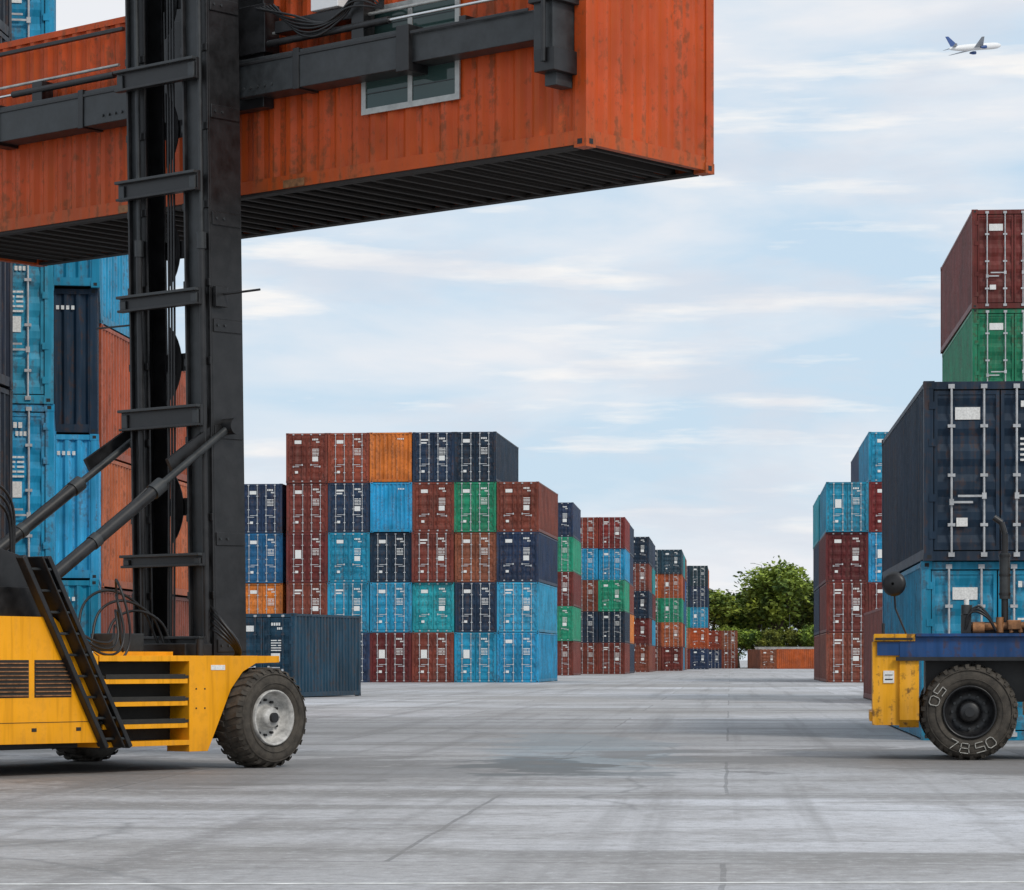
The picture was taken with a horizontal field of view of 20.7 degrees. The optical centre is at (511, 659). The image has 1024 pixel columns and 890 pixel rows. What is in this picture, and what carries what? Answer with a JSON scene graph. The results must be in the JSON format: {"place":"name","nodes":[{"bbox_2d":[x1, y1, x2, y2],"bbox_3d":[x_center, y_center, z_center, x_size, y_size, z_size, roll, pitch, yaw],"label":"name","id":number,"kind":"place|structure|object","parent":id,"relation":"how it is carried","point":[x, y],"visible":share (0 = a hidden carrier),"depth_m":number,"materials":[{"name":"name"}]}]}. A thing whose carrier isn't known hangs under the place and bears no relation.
{"place":"outdoors","nodes":[
{"label":"outdoors","id":0,"kind":"place"},
{"bbox_2d":[0,660,1023,889],"bbox_3d":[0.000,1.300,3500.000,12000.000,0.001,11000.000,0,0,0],"label":"ground","id":1,"kind":"structure","parent":0,"point":[742,773],"depth_m":26.09,"materials":[{"name":"concrete"}]},
{"bbox_2d":[62,580,100,640],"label":"shipping container","id":2,"kind":"object","parent":1,"relation":"on","point":[79,592],"visible":0.14,"depth_m":55.73,"materials":[{"name":"metal"}]},
{"bbox_2d":[56,434,100,586],"bbox_3d":[-9.858,-3.049,58.610,2.454,2.898,6.123,0,0,-8],"label":"shipping container","id":3,"kind":"object","parent":2,"relation":"on","point":[78,519],"visible":0.47,"depth_m":55.73,"materials":[{"name":"metal"}]},
{"bbox_2d":[54,288,98,434],"bbox_3d":[-9.888,-5.949,58.630,2.454,2.898,6.123,0,0,-8],"label":"shipping container","id":4,"kind":"object","parent":3,"relation":"on","point":[76,360],"visible":0.44,"depth_m":55.76,"materials":[{"name":"blue metal"}]},
{"bbox_2d":[53,259,101,322],"bbox_3d":[-9.827,-8.849,58.479,2.454,2.898,6.123,0,0,-8],"label":"shipping container","id":5,"kind":"object","parent":4,"relation":"on","point":[86,274],"visible":0.14,"depth_m":55.61,"materials":[{"name":"metal"}]},
{"bbox_2d":[101,588,188,661],"bbox_3d":[-9.826,-0.149,67.754,2.454,2.898,12.253,0,0,4],"label":"shipping container","id":6,"kind":"object","parent":1,"relation":"on","point":[181,616],"visible":0.02,"depth_m":64.54,"materials":[{"name":"red metal"}]},
{"bbox_2d":[101,460,187,597],"bbox_3d":[-9.749,-3.049,67.819,2.454,2.898,12.253,0,0,5],"label":"shipping container","id":7,"kind":"object","parent":6,"relation":"on","point":[116,496],"visible":0.12,"depth_m":63.54,"materials":[{"name":"metal"}]},
{"bbox_2d":[99,323,186,482],"bbox_3d":[-9.760,-5.949,67.698,2.454,2.898,12.253,0,0,5],"label":"shipping container","id":8,"kind":"object","parent":7,"relation":"on","point":[114,372],"visible":0.09,"depth_m":63.06,"materials":[{"name":"metal"}]},
{"bbox_2d":[101,255,128,338],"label":"shipping container","id":9,"kind":"object","parent":8,"relation":"on","point":[114,277],"visible":0.04,"depth_m":63.14,"materials":[{"name":"metal"}]},
{"bbox_2d":[0,0,578,767],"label":"container handler forklift","id":10,"kind":"object","parent":1,"relation":"on","point":[200,76],"visible":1,"depth_m":34.05,"materials":[{"name":"metal"}]},
{"bbox_2d":[0,0,713,266],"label":"lifted shipping container","id":11,"kind":"object","parent":10,"relation":"on","point":[634,105],"visible":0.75,"depth_m":33.49,"materials":[{"name":"metal"}]},
{"bbox_2d":[361,0,460,115],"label":"window","id":12,"kind":"structure","parent":11,"relation":"in","point":[442,83],"depth_m":33.02,"materials":[{"name":"glass"}]},
{"bbox_2d":[246,613,360,696],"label":"shipping container","id":13,"kind":"object","parent":1,"relation":"on","point":[318,655],"visible":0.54,"depth_m":97.51,"materials":[{"name":"metal"}]},
{"bbox_2d":[361,632,369,681],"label":"shipping container","id":14,"kind":"object","parent":1,"relation":"on","point":[365,657],"visible":0.18,"depth_m":162.44,"materials":[{"name":"blue metal"}]},
{"bbox_2d":[327,582,379,632],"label":"shipping container","id":15,"kind":"object","parent":14,"relation":"on","point":[348,599],"visible":0.47,"depth_m":162.55,"materials":[{"name":"metal"}]},
{"bbox_2d":[328,532,369,582],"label":"shipping container","id":16,"kind":"object","parent":15,"relation":"on","point":[348,557],"visible":0.66,"depth_m":162.59,"materials":[{"name":"metal"}]},
{"bbox_2d":[328,483,370,532],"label":"shipping container","id":17,"kind":"object","parent":16,"relation":"on","point":[348,507],"visible":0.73,"depth_m":162.68,"materials":[{"name":"blue metal"}]},
{"bbox_2d":[328,433,369,482],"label":"shipping container","id":18,"kind":"object","parent":17,"relation":"on","point":[348,457],"visible":0.58,"depth_m":162.66,"materials":[{"name":"red metal"}]},
{"bbox_2d":[370,632,411,681],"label":"shipping container","id":19,"kind":"object","parent":1,"relation":"on","point":[390,657],"visible":0.69,"depth_m":162.34,"materials":[{"name":"red metal"}]},
{"bbox_2d":[370,582,421,632],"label":"shipping container","id":20,"kind":"object","parent":19,"relation":"on","point":[390,607],"visible":0.76,"depth_m":162.31,"materials":[{"name":"metal"}]},
{"bbox_2d":[370,532,411,582],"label":"shipping container","id":21,"kind":"object","parent":20,"relation":"on","point":[390,557],"visible":0.63,"depth_m":162.49,"materials":[{"name":"blue metal"}]},
{"bbox_2d":[370,482,411,532],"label":"shipping container","id":22,"kind":"object","parent":21,"relation":"on","point":[390,507],"visible":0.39,"depth_m":162.30,"materials":[{"name":"metal"}]},
{"bbox_2d":[370,432,412,482],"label":"shipping container","id":23,"kind":"object","parent":22,"relation":"on","point":[391,457],"visible":0.42,"depth_m":162.31,"materials":[{"name":"orange metal"}]},
{"bbox_2d":[412,632,453,681],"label":"shipping container","id":24,"kind":"object","parent":1,"relation":"on","point":[432,657],"visible":0.77,"depth_m":162.05,"materials":[{"name":"red metal"}]},
{"bbox_2d":[412,582,463,632],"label":"shipping container","id":25,"kind":"object","parent":24,"relation":"on","point":[433,607],"visible":0.7,"depth_m":162.23,"materials":[{"name":"teal metal"}]},
{"bbox_2d":[412,532,454,582],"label":"shipping container","id":26,"kind":"object","parent":25,"relation":"on","point":[433,557],"visible":0.7,"depth_m":162.07,"materials":[{"name":"red metal"}]},
{"bbox_2d":[412,482,454,532],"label":"shipping container","id":27,"kind":"object","parent":26,"relation":"on","point":[432,506],"visible":0.63,"depth_m":162.13,"materials":[{"name":"red metal"}]},
{"bbox_2d":[412,432,453,481],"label":"shipping container","id":28,"kind":"object","parent":27,"relation":"on","point":[433,456],"visible":0.61,"depth_m":162.13,"materials":[{"name":"blue metal"}]},
{"bbox_2d":[454,632,496,682],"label":"shipping container","id":29,"kind":"object","parent":1,"relation":"on","point":[475,657],"visible":0.78,"depth_m":161.82,"materials":[{"name":"metal"}]},
{"bbox_2d":[455,582,505,632],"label":"shipping container","id":30,"kind":"object","parent":29,"relation":"on","point":[475,607],"visible":0.72,"depth_m":161.89,"materials":[{"name":"blue metal"}]},
{"bbox_2d":[455,532,496,581],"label":"shipping container","id":31,"kind":"object","parent":30,"relation":"on","point":[475,556],"visible":0.66,"depth_m":161.96,"materials":[{"name":"brown metal"}]},
{"bbox_2d":[454,482,496,531],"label":"shipping container","id":32,"kind":"object","parent":31,"relation":"on","point":[475,506],"visible":0.65,"depth_m":161.87,"materials":[{"name":"green metal"}]},
{"bbox_2d":[454,431,518,481],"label":"shipping container","id":33,"kind":"object","parent":32,"relation":"on","point":[486,456],"visible":0.77,"depth_m":161.90,"materials":[{"name":"blue metal"}]},
{"bbox_2d":[0,881,1023,884],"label":"painted line","id":34,"kind":"object","parent":1,"relation":"on","point":[512,882],"visible":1,"depth_m":16.31,"materials":[{"name":"paint"}]},
{"bbox_2d":[497,632,556,682],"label":"shipping container","id":35,"kind":"object","parent":1,"relation":"on","point":[527,657],"visible":1,"depth_m":161.70,"materials":[{"name":"metal"}]},
{"bbox_2d":[497,582,556,633],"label":"shipping container","id":36,"kind":"object","parent":35,"relation":"on","point":[522,607],"visible":0.97,"depth_m":161.67,"materials":[{"name":"metal"}]},
{"bbox_2d":[497,532,557,586],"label":"shipping container","id":37,"kind":"object","parent":36,"relation":"on","point":[527,556],"visible":0.86,"depth_m":161.66,"materials":[{"name":"blue metal"}]},
{"bbox_2d":[497,481,557,540],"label":"shipping container","id":38,"kind":"object","parent":37,"relation":"on","point":[527,506],"visible":0.84,"depth_m":161.71,"materials":[{"name":"red metal"}]},
{"bbox_2d":[557,641,580,675],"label":"shipping container","id":39,"kind":"object","parent":1,"relation":"on","point":[568,657],"visible":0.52,"depth_m":234.44,"materials":[{"name":"red metal"}]},
{"bbox_2d":[557,606,580,641],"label":"shipping container","id":40,"kind":"object","parent":39,"relation":"on","point":[568,623],"visible":0.62,"depth_m":234.29,"materials":[{"name":"green metal"}]},
{"bbox_2d":[557,572,580,608],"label":"shipping container","id":41,"kind":"object","parent":40,"relation":"on","point":[569,589],"visible":0.51,"depth_m":234.32,"materials":[{"name":"red metal"}]},
{"bbox_2d":[558,537,580,575],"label":"shipping container","id":42,"kind":"object","parent":41,"relation":"on","point":[569,554],"visible":0.56,"depth_m":234.34,"materials":[{"name":"green metal"}]},
{"bbox_2d":[558,502,580,542],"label":"shipping container","id":43,"kind":"object","parent":42,"relation":"on","point":[569,519],"visible":0.55,"depth_m":234.42,"materials":[{"name":"blue metal"}]},
{"bbox_2d":[581,643,597,673],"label":"shipping container","id":44,"kind":"object","parent":1,"relation":"on","point":[589,658],"visible":0.45,"depth_m":258.69,"materials":[{"name":"red metal"}]},
{"bbox_2d":[577,611,598,642],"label":"shipping container","id":45,"kind":"object","parent":44,"relation":"on","point":[589,626],"visible":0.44,"depth_m":258.70,"materials":[{"name":"blue metal"}]},
{"bbox_2d":[581,580,598,611],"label":"shipping container","id":46,"kind":"object","parent":45,"relation":"on","point":[589,595],"visible":0.41,"depth_m":258.67,"materials":[{"name":"brown metal"}]},
{"bbox_2d":[581,548,598,579],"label":"shipping container","id":47,"kind":"object","parent":46,"relation":"on","point":[589,564],"visible":0.4,"depth_m":258.63,"materials":[{"name":"metal"}]},
{"bbox_2d":[581,517,598,548],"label":"shipping container","id":48,"kind":"object","parent":47,"relation":"on","point":[589,532],"visible":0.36,"depth_m":258.77,"materials":[{"name":"red metal"}]},
{"bbox_2d":[598,643,629,673],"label":"shipping container","id":49,"kind":"object","parent":1,"relation":"on","point":[613,658],"visible":1,"depth_m":258.53,"materials":[{"name":"red metal"}]},
{"bbox_2d":[599,611,629,642],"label":"shipping container","id":50,"kind":"object","parent":49,"relation":"on","point":[614,626],"visible":0.99,"depth_m":258.62,"materials":[{"name":"blue metal"}]},
{"bbox_2d":[598,580,629,612],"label":"shipping container","id":51,"kind":"object","parent":50,"relation":"on","point":[613,595],"visible":0.91,"depth_m":258.56,"materials":[{"name":"green metal"}]},
{"bbox_2d":[599,548,629,582],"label":"shipping container","id":52,"kind":"object","parent":51,"relation":"on","point":[614,564],"visible":0.88,"depth_m":258.65,"materials":[{"name":"metal"}]},
{"bbox_2d":[599,517,629,552],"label":"shipping container","id":53,"kind":"object","parent":52,"relation":"on","point":[614,532],"visible":0.84,"depth_m":258.56,"materials":[{"name":"red metal"}]},
{"bbox_2d":[634,645,652,671],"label":"shipping container","id":54,"kind":"object","parent":1,"relation":"on","point":[643,658],"visible":0.62,"depth_m":299.61,"materials":[{"name":"red metal"}]},
{"bbox_2d":[634,618,651,645],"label":"shipping container","id":55,"kind":"object","parent":54,"relation":"on","point":[642,631],"visible":0.67,"depth_m":299.64,"materials":[{"name":"red metal"}]},
{"bbox_2d":[634,591,651,618],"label":"shipping container","id":56,"kind":"object","parent":55,"relation":"on","point":[642,604],"visible":0.66,"depth_m":299.47,"materials":[{"name":"blue metal"}]},
{"bbox_2d":[633,564,651,592],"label":"shipping container","id":57,"kind":"object","parent":56,"relation":"on","point":[642,577],"visible":0.56,"depth_m":299.54,"materials":[{"name":"red metal"}]},
{"bbox_2d":[633,537,652,566],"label":"shipping container","id":58,"kind":"object","parent":57,"relation":"on","point":[643,550],"visible":0.64,"depth_m":299.61,"materials":[{"name":"blue metal"}]},
{"bbox_2d":[661,647,682,670],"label":"shipping container","id":59,"kind":"object","parent":1,"relation":"on","point":[672,658],"visible":1,"depth_m":334.54,"materials":[{"name":"red metal"}]},
{"bbox_2d":[661,622,682,646],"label":"shipping container","id":60,"kind":"object","parent":59,"relation":"on","point":[671,634],"visible":0.99,"depth_m":334.60,"materials":[{"name":"metal"}]},
{"bbox_2d":[661,598,683,623],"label":"shipping container","id":61,"kind":"object","parent":60,"relation":"on","point":[671,609],"visible":0.88,"depth_m":334.58,"materials":[{"name":"green metal"}]},
{"bbox_2d":[661,574,682,598],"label":"shipping container","id":62,"kind":"object","parent":61,"relation":"on","point":[671,585],"visible":0.82,"depth_m":334.61,"materials":[{"name":"metal"}]},
{"bbox_2d":[661,549,683,576],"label":"shipping container","id":63,"kind":"object","parent":62,"relation":"on","point":[671,561],"visible":0.88,"depth_m":334.47,"materials":[{"name":"metal"}]},
{"bbox_2d":[690,649,708,668],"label":"shipping container","id":64,"kind":"object","parent":1,"relation":"on","point":[699,658],"visible":0.94,"depth_m":391.55,"materials":[{"name":"blue metal"}]},
{"bbox_2d":[709,588,744,630],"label":"broadleaf tree","id":65,"kind":"object","parent":1,"relation":"on","point":[720,606],"visible":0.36,"depth_m":447.19,"materials":[{"name":"green plant"}]},
{"bbox_2d":[724,626,763,667],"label":"broadleaf tree","id":66,"kind":"object","parent":1,"relation":"on","point":[746,637],"visible":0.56,"depth_m":442.53,"materials":[{"name":"green plant"}]},
{"bbox_2d":[747,649,775,668],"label":"shipping container","id":67,"kind":"object","parent":1,"relation":"on","point":[762,658],"visible":0.95,"depth_m":415.10,"materials":[{"name":"orange metal"}]},
{"bbox_2d":[735,584,791,647],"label":"broadleaf tree","id":68,"kind":"object","parent":1,"relation":"on","point":[764,607],"visible":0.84,"depth_m":447.20,"materials":[{"name":"green plant"}]},
{"bbox_2d":[733,555,812,634],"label":"broadleaf tree","id":69,"kind":"object","parent":1,"relation":"on","point":[786,583],"visible":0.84,"depth_m":446.07,"materials":[{"name":"green plant"}]},
{"bbox_2d":[776,649,813,668],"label":"shipping container","id":70,"kind":"object","parent":1,"relation":"on","point":[794,658],"visible":0.33,"depth_m":404.45,"materials":[{"name":"orange metal"}]},
{"bbox_2d":[819,632,862,681],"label":"shipping container","id":71,"kind":"object","parent":1,"relation":"on","point":[841,657],"visible":0.87,"depth_m":162.05,"materials":[{"name":"red metal"}]},
{"bbox_2d":[819,582,868,633],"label":"shipping container","id":72,"kind":"object","parent":71,"relation":"on","point":[844,606],"visible":0.85,"depth_m":162.00,"materials":[{"name":"red metal"}]},
{"bbox_2d":[819,532,867,587],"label":"shipping container","id":73,"kind":"object","parent":72,"relation":"on","point":[843,556],"visible":0.85,"depth_m":162.02,"materials":[{"name":"red metal"}]},
{"bbox_2d":[820,482,868,538],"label":"shipping container","id":74,"kind":"object","parent":73,"relation":"on","point":[844,506],"visible":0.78,"depth_m":161.86,"materials":[{"name":"metal"}]},
{"bbox_2d":[863,606,882,699],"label":"shipping container","id":75,"kind":"object","parent":1,"relation":"on","point":[872,622],"visible":0.11,"depth_m":91.37,"materials":[{"name":"red metal"}]},
{"bbox_2d":[869,515,1023,759],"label":"yard tractor","id":76,"kind":"object","parent":1,"relation":"on","point":[964,705],"visible":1,"depth_m":36.44,"materials":[{"name":"yellow paint"}]},
{"bbox_2d":[883,561,1023,739],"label":"shipping container","id":77,"kind":"object","parent":1,"relation":"on","point":[931,597],"visible":0.31,"depth_m":45.27,"materials":[{"name":"metal"}]},
{"bbox_2d":[882,381,1023,579],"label":"shipping container","id":78,"kind":"object","parent":77,"relation":"on","point":[952,469],"visible":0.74,"depth_m":45.15,"materials":[{"name":"blue metal"}]},
{"bbox_2d":[56,0,1023,659],"label":"sky","id":79,"kind":"structure","parent":0,"point":[692,361],"materials":[{"name":"blue"}]},
{"bbox_2d":[943,36,1000,55],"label":"airplane","id":80,"kind":"object","parent":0,"point":[979,45],"visible":1,"depth_m":1926.34,"materials":[{"name":"white paint"}]},
{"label":"shipping container","id":81,"kind":"object","parent":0,"visible":0},
{"bbox_2d":[869,582,882,610],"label":"shipping container","id":82,"kind":"object","parent":81,"relation":"on","point":[875,595],"visible":0.06,"depth_m":161.77,"materials":[{"name":"red metal"}]},
{"bbox_2d":[868,532,881,581],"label":"shipping container","id":83,"kind":"object","parent":82,"relation":"on","point":[874,556],"visible":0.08,"depth_m":161.88,"materials":[{"name":"metal"}]},
{"bbox_2d":[869,482,881,531],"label":"shipping container","id":84,"kind":"object","parent":83,"relation":"on","point":[875,506],"visible":0.1,"depth_m":161.81,"materials":[{"name":"red metal"}]},
{"bbox_2d":[859,432,887,481],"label":"shipping container","id":85,"kind":"object","parent":84,"relation":"on","point":[870,458],"visible":0.29,"depth_m":161.93,"materials":[{"name":"metal"}]},
{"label":"shipping container","id":86,"kind":"object","parent":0,"visible":0},
{"bbox_2d":[942,309,1023,381],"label":"shipping container","id":87,"kind":"object","parent":86,"relation":"on","point":[986,345],"visible":0.41,"depth_m":82.08,"materials":[{"name":"green metal"}]},
{"bbox_2d":[940,209,1023,353],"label":"shipping container","id":88,"kind":"object","parent":87,"relation":"on","point":[982,267],"visible":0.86,"depth_m":82.05,"materials":[{"name":"red metal"}]},
{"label":"shipping container","id":89,"kind":"object","parent":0,"visible":0},
{"bbox_2d":[13,404,55,564],"bbox_3d":[-9.722,-3.049,51.999,2.454,2.898,6.123,0,0,-9],"label":"shipping container","id":90,"kind":"object","parent":89,"relation":"on","point":[34,460],"visible":0.54,"depth_m":49.21,"materials":[{"name":"metal"}]},
{"bbox_2d":[13,263,53,404],"bbox_3d":[-9.744,-5.949,51.963,2.454,2.898,6.123,0,0,-9],"label":"shipping container","id":91,"kind":"object","parent":90,"relation":"on","point":[33,335],"visible":0.53,"depth_m":49.18,"materials":[{"name":"metal"}]},
{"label":"shipping container","id":92,"kind":"object","parent":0,"visible":0},
{"bbox_2d":[12,0,55,39],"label":"shipping container","id":93,"kind":"object","parent":92,"relation":"on","point":[30,18],"visible":0.16,"depth_m":49.28,"materials":[{"name":"metal"}]},
{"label":"shipping container","id":94,"kind":"object","parent":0,"visible":0},
{"bbox_2d":[0,387,12,551],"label":"shipping container","id":95,"kind":"object","parent":94,"relation":"on","point":[6,439],"visible":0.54,"depth_m":46.47,"materials":[{"name":"metal"}]},
{"bbox_2d":[0,261,12,389],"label":"shipping container","id":96,"kind":"object","parent":95,"relation":"on","point":[6,325],"visible":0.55,"depth_m":46.39,"materials":[{"name":"metal"}]},
{"bbox_2d":[0,31,12,42],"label":"shipping container","id":97,"kind":"object","parent":96,"relation":"on","point":[4,38],"visible":0.14,"depth_m":46.05,"materials":[{"name":"metal"}]},
{"bbox_2d":[0,0,11,38],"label":"shipping container","id":98,"kind":"object","parent":97,"relation":"on","point":[6,17],"visible":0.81,"depth_m":46.33,"materials":[{"name":"metal"}]},
{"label":"shipping container","id":99,"kind":"object","parent":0,"visible":0},
{"bbox_2d":[286,583,327,614],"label":"shipping container","id":100,"kind":"object","parent":99,"relation":"on","point":[306,598],"visible":0.45,"depth_m":162.84,"materials":[{"name":"red metal"}]},
{"bbox_2d":[286,533,327,582],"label":"shipping container","id":101,"kind":"object","parent":100,"relation":"on","point":[306,557],"visible":0.62,"depth_m":162.82,"materials":[{"name":"red metal"}]},
{"bbox_2d":[286,483,327,532],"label":"shipping container","id":102,"kind":"object","parent":101,"relation":"on","point":[306,507],"visible":0.63,"depth_m":162.99,"materials":[{"name":"red metal"}]},
{"bbox_2d":[286,433,327,482],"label":"shipping container","id":103,"kind":"object","parent":102,"relation":"on","point":[306,457],"visible":0.59,"depth_m":162.90,"materials":[{"name":"red metal"}]},
{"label":"shipping container","id":104,"kind":"object","parent":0,"visible":0},
{"bbox_2d":[246,583,285,613],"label":"shipping container","id":105,"kind":"object","parent":104,"relation":"on","point":[265,598],"visible":0.36,"depth_m":163.72,"materials":[{"name":"orange metal"}]},
{"bbox_2d":[245,533,285,583],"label":"shipping container","id":106,"kind":"object","parent":105,"relation":"on","point":[265,558],"visible":0.53,"depth_m":163.59,"materials":[{"name":"blue metal"}]},
{"bbox_2d":[244,484,285,533],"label":"shipping container","id":107,"kind":"object","parent":106,"relation":"on","point":[265,508],"visible":0.51,"depth_m":163.60,"materials":[{"name":"blue metal"}]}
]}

